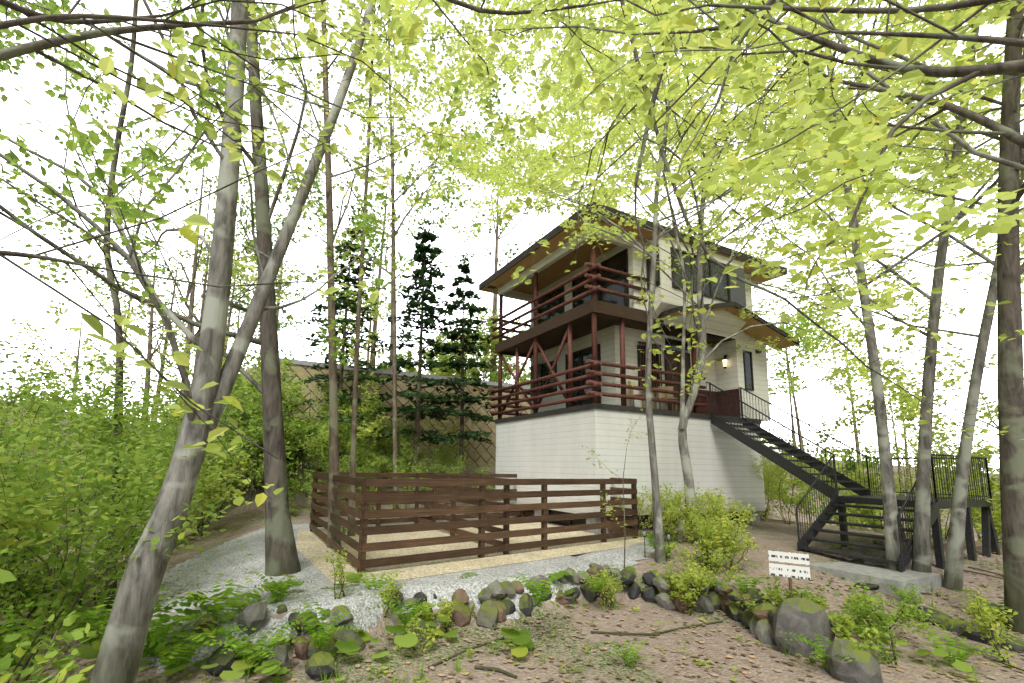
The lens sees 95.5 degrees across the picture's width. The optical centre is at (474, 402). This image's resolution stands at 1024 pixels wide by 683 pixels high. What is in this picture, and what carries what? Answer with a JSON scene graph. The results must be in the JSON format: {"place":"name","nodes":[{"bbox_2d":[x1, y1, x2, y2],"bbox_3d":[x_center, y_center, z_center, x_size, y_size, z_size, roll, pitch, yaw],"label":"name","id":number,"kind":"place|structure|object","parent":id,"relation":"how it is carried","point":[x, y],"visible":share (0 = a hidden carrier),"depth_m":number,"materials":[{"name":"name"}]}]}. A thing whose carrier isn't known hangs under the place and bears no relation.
{"place":"outdoors","nodes":[
{"label":"outdoors","id":0,"kind":"place"},
{"bbox_2d":[0,366,1023,682],"bbox_3d":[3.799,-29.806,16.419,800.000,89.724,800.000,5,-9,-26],"label":"ground","id":1,"kind":"structure","parent":0,"point":[774,532],"depth_m":5.94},
{"bbox_2d":[0,0,394,576],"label":"tree","id":2,"kind":"object","parent":1,"relation":"on","point":[281,556],"visible":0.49,"depth_m":7.32,"materials":[{"name":"grey plant"}]},
{"bbox_2d":[0,0,413,682],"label":"tree","id":3,"kind":"object","parent":1,"relation":"on","point":[118,660],"visible":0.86,"depth_m":4.50,"materials":[{"name":"grey plant"}]},
{"bbox_2d":[16,0,400,612],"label":"tree","id":4,"kind":"object","parent":1,"relation":"on","point":[110,276],"visible":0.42,"depth_m":7.64,"materials":[{"name":"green plant"}]},
{"bbox_2d":[283,205,386,428],"bbox_3d":[-5.238,-2.332,17.835,4.008,11.233,4.462,5,-9,-26],"label":"fir","id":5,"kind":"object","parent":1,"relation":"on","point":[346,302],"visible":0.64,"depth_m":18.07,"materials":[{"name":"green plant"}]},
{"bbox_2d":[250,0,528,547],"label":"tree","id":6,"kind":"object","parent":1,"relation":"on","point":[333,420],"visible":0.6,"depth_m":10.29,"materials":[{"name":"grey plant"}]},
{"bbox_2d":[139,518,667,673],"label":"gravel path","id":7,"kind":"structure","parent":1,"relation":"on","point":[231,559],"depth_m":6.84,"materials":[{"name":"grey gravel"}]},
{"bbox_2d":[296,517,645,583],"bbox_3d":[-0.276,3.168,10.915,8.014,0.001,5.869,7,-10,-35],"label":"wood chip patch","id":8,"kind":"object","parent":7,"relation":"on","point":[311,547],"visible":0.44,"depth_m":9.07,"materials":[{"name":"beige wood"}]},
{"bbox_2d":[280,358,529,466],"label":"block retaining wall","id":9,"kind":"structure","parent":1,"relation":"on","point":[480,453],"depth_m":21.74,"materials":[{"name":"concrete"}]},
{"bbox_2d":[327,0,501,508],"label":"tree","id":10,"kind":"object","parent":1,"relation":"on","point":[395,445],"visible":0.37,"depth_m":16.17,"materials":[{"name":"grey plant"}]},
{"bbox_2d":[363,219,474,489],"bbox_3d":[-2.306,-1.914,18.469,3.991,11.341,3.998,-6,-10,42],"label":"fir","id":11,"kind":"object","parent":1,"relation":"on","point":[415,298],"visible":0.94,"depth_m":18.29,"materials":[{"name":"green plant"}]},
{"bbox_2d":[257,4,633,535],"bbox_3d":[-1.724,-9.135,11.367,8.950,24.679,9.643,-4,-9,31],"label":"tree","id":12,"kind":"object","parent":1,"relation":"on","point":[427,145],"visible":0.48,"depth_m":10.87,"materials":[{"name":"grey plant"}]},
{"bbox_2d":[409,254,496,472],"bbox_3d":[-0.458,-1.172,18.538,3.804,10.252,4.132,5,-9,-26],"label":"fir","id":13,"kind":"object","parent":1,"relation":"on","point":[462,398],"visible":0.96,"depth_m":18.74,"materials":[{"name":"green plant"}]},
{"bbox_2d":[309,472,637,572],"bbox_3d":[-0.051,2.549,11.393,7.801,1.500,4.944,7,-10,-35],"label":"wooden fence","id":14,"kind":"object","parent":1,"relation":"on","point":[455,490],"visible":0.86,"depth_m":9.08,"materials":[{"name":"brown wood"}]},
{"bbox_2d":[0,281,1001,582],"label":"sapling thickets","id":15,"kind":"object","parent":1,"relation":"on","point":[304,423],"visible":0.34,"depth_m":16.18,"materials":[{"name":"green plant"}]},
{"bbox_2d":[0,320,1023,682],"bbox_3d":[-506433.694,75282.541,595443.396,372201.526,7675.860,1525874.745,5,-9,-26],"label":"shrubs","id":16,"kind":"object","parent":1,"relation":"on","point":[64,612],"visible":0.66,"depth_m":5.80,"materials":[{"name":"green plant"}]},
{"bbox_2d":[0,0,1023,540],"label":"forest leaves","id":17,"kind":"object","parent":1,"relation":"on","point":[788,278],"visible":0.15,"depth_m":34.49,"materials":[{"name":"green plant"}]},
{"bbox_2d":[1,15,1023,533],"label":"forest","id":18,"kind":"object","parent":1,"relation":"on","point":[151,351],"visible":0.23,"depth_m":29.66,"materials":[{"name":"green plant"}]},
{"bbox_2d":[193,540,1023,682],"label":"retaining rocks","id":19,"kind":"object","parent":1,"relation":"on","point":[765,623],"visible":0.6,"depth_m":5.73,"materials":[{"name":"grey stone"}]},
{"bbox_2d":[248,0,1004,200],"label":"canopy tree","id":20,"kind":"object","parent":1,"relation":"on","point":[406,23],"visible":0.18,"depth_m":6.51,"materials":[{"name":"green plant"}]},
{"bbox_2d":[0,0,1023,506],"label":"tree branches","id":21,"kind":"object","parent":20,"relation":"attached to","point":[662,30],"visible":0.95,"depth_m":3.79,"materials":[{"name":"green plant"}]},
{"bbox_2d":[248,0,1023,541],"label":"tree","id":22,"kind":"object","parent":1,"relation":"on","point":[576,164],"visible":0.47,"depth_m":9.60,"materials":[{"name":"green plant"}]},
{"bbox_2d":[479,201,799,533],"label":"house","id":23,"kind":"structure","parent":1,"relation":"on","point":[580,342],"depth_m":14.30,"materials":[{"name":"white"}]},
{"bbox_2d":[530,244,760,412],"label":"windows","id":24,"kind":"structure","parent":23,"relation":"in","point":[619,261],"depth_m":14.77,"materials":[{"name":"black glass"}]},
{"bbox_2d":[642,523,669,560],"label":"garden lights","id":25,"kind":"object","parent":1,"relation":"on","point":[667,533],"visible":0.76,"depth_m":9.00,"materials":[{"name":"black metal"}]},
{"bbox_2d":[405,0,1023,563],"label":"tree","id":26,"kind":"object","parent":1,"relation":"on","point":[511,64],"visible":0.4,"depth_m":9.79,"materials":[{"name":"green plant"}]},
{"bbox_2d":[461,0,1023,591],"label":"multistem tree","id":27,"kind":"object","parent":1,"relation":"on","point":[955,550],"visible":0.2,"depth_m":8.89,"materials":[{"name":"green plant"}]},
{"bbox_2d":[525,0,1023,320],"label":"canopy tree","id":28,"kind":"object","parent":1,"relation":"on","point":[844,137],"visible":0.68,"depth_m":3.75,"materials":[{"name":"green plant"}]},
{"bbox_2d":[768,550,810,597],"bbox_3d":[3.879,2.450,5.680,0.420,1.200,0.036,-4,-9,33],"label":"property sign","id":29,"kind":"object","parent":1,"relation":"on","point":[789,571],"visible":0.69,"depth_m":5.72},
{"bbox_2d":[706,382,1000,572],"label":"steel entry stairs","id":30,"kind":"structure","parent":1,"relation":"on","point":[865,496],"depth_m":10.54,"materials":[{"name":"black metal"}]},
{"bbox_2d":[707,0,1023,403],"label":"canopy tree","id":31,"kind":"object","parent":1,"relation":"on","point":[968,267],"visible":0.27,"depth_m":13.32,"materials":[{"name":"green plant"}]},
{"bbox_2d":[806,561,942,600],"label":"concrete slab","id":32,"kind":"structure","parent":1,"relation":"on","point":[877,573],"depth_m":8.27,"materials":[{"name":"grey concrete"}]},
{"bbox_2d":[747,0,1023,633],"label":"tree","id":33,"kind":"object","parent":1,"relation":"on","point":[1010,365],"visible":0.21,"depth_m":6.90,"materials":[{"name":"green plant"}]},
{"bbox_2d":[0,0,1023,473],"label":"sky","id":34,"kind":"structure","parent":0,"point":[22,296],"materials":[{"name":"white"}]}
]}

